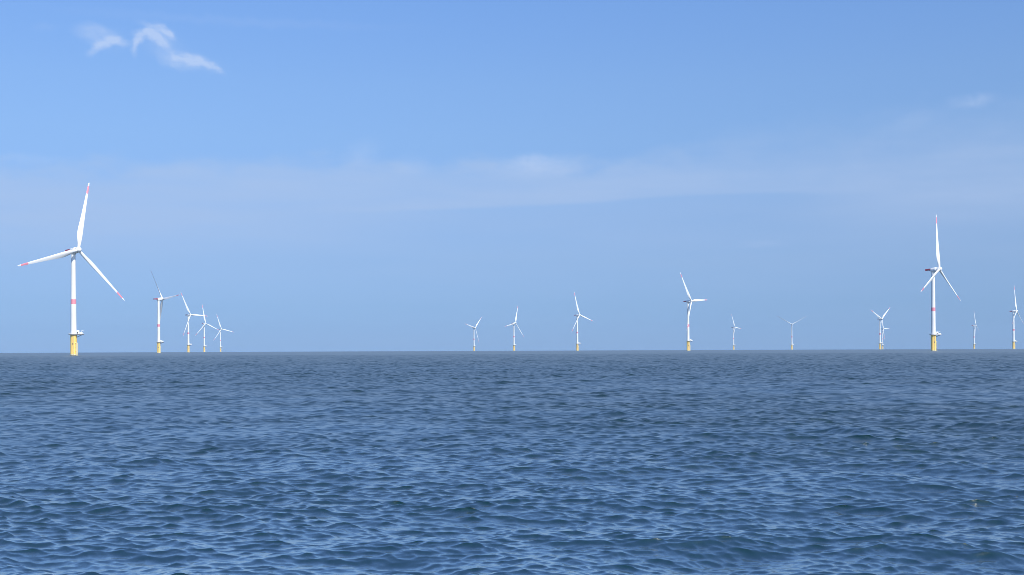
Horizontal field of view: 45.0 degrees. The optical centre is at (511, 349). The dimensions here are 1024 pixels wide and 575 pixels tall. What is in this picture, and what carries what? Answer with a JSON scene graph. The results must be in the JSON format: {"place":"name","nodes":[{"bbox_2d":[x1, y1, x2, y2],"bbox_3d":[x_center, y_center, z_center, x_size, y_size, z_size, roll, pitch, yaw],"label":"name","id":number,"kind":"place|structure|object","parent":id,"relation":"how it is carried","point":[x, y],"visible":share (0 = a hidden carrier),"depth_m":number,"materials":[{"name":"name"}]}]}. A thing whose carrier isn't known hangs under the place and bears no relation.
{"place":"outdoors","nodes":[
{"label":"outdoors","id":0,"kind":"place"},
{"bbox_2d":[0,349,1023,574],"bbox_3d":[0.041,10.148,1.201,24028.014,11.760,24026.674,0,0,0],"label":"sea","id":1,"kind":"structure","parent":0,"point":[767,462],"depth_m":51.01,"materials":[{"name":"liquid"}]},
{"bbox_2d":[18,183,124,354],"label":"wind turbine","id":2,"kind":"object","parent":1,"relation":"in","point":[74,331],"visible":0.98,"depth_m":1345.13,"materials":[{"name":"white metal"}]},
{"bbox_2d":[152,274,179,352],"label":"wind turbine","id":3,"kind":"object","parent":1,"relation":"in","point":[159,312],"visible":0.98,"depth_m":2614.66,"materials":[{"name":"white metal"}]},
{"bbox_2d":[181,293,204,351],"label":"wind turbine","id":4,"kind":"object","parent":1,"relation":"in","point":[187,327],"visible":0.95,"depth_m":3770.53,"materials":[{"name":"white metal"}]},
{"bbox_2d":[198,305,219,351],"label":"wind turbine","id":5,"kind":"object","parent":1,"relation":"in","point":[204,345],"visible":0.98,"depth_m":4961.24,"materials":[{"name":"white metal"}]},
{"bbox_2d":[213,316,231,351],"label":"wind turbine","id":6,"kind":"object","parent":1,"relation":"in","point":[220,334],"visible":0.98,"depth_m":6189.33,"materials":[{"name":"white metal"}]},
{"bbox_2d":[467,317,481,350],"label":"wind turbine","id":7,"kind":"object","parent":1,"relation":"in","point":[473,335],"visible":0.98,"depth_m":6140.83,"materials":[{"name":"white metal"}]},
{"bbox_2d":[507,307,522,350],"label":"wind turbine","id":8,"kind":"object","parent":1,"relation":"in","point":[514,331],"visible":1,"depth_m":5102.86,"materials":[{"name":"white metal"}]},
{"bbox_2d":[572,293,591,350],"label":"wind turbine","id":9,"kind":"object","parent":1,"relation":"in","point":[576,324],"visible":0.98,"depth_m":3963.38,"materials":[{"name":"white metal"}]},
{"bbox_2d":[680,273,705,350],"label":"wind turbine","id":10,"kind":"object","parent":1,"relation":"in","point":[690,301],"visible":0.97,"depth_m":2853.39,"materials":[{"name":"white metal"}]},
{"bbox_2d":[731,314,740,349],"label":"wind turbine","id":11,"kind":"object","parent":1,"relation":"in","point":[733,334],"visible":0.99,"depth_m":6336.08,"materials":[{"name":"white metal"}]},
{"bbox_2d":[781,318,802,349],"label":"wind turbine","id":12,"kind":"object","parent":1,"relation":"in","point":[791,334],"visible":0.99,"depth_m":5603.65,"materials":[{"name":"white metal"}]},
{"bbox_2d":[871,308,889,349],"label":"wind turbine","id":13,"kind":"object","parent":1,"relation":"in","point":[880,342],"visible":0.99,"depth_m":4638.27,"materials":[{"name":"white metal"}]},
{"bbox_2d":[881,321,887,348],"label":"wind turbine","id":14,"kind":"object","parent":1,"relation":"in","point":[882,335],"visible":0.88,"depth_m":6911.30,"materials":[{"name":"white metal"}]},
{"bbox_2d":[921,215,960,350],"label":"wind turbine","id":15,"kind":"object","parent":1,"relation":"in","point":[934,272],"visible":0.99,"depth_m":1734.97,"materials":[{"name":"white metal"}]},
{"bbox_2d":[972,314,976,348],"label":"wind turbine","id":16,"kind":"object","parent":1,"relation":"in","point":[974,330],"visible":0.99,"depth_m":6009.56,"materials":[{"name":"white metal"}]},
{"bbox_2d":[1010,288,1023,348],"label":"wind turbine","id":17,"kind":"object","parent":1,"relation":"in","point":[1013,335],"visible":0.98,"depth_m":3722.60,"materials":[{"name":"white metal"}]},
{"bbox_2d":[0,0,1023,352],"label":"sky","id":18,"kind":"structure","parent":0,"point":[309,175],"materials":[{"name":"blue"}]}
]}

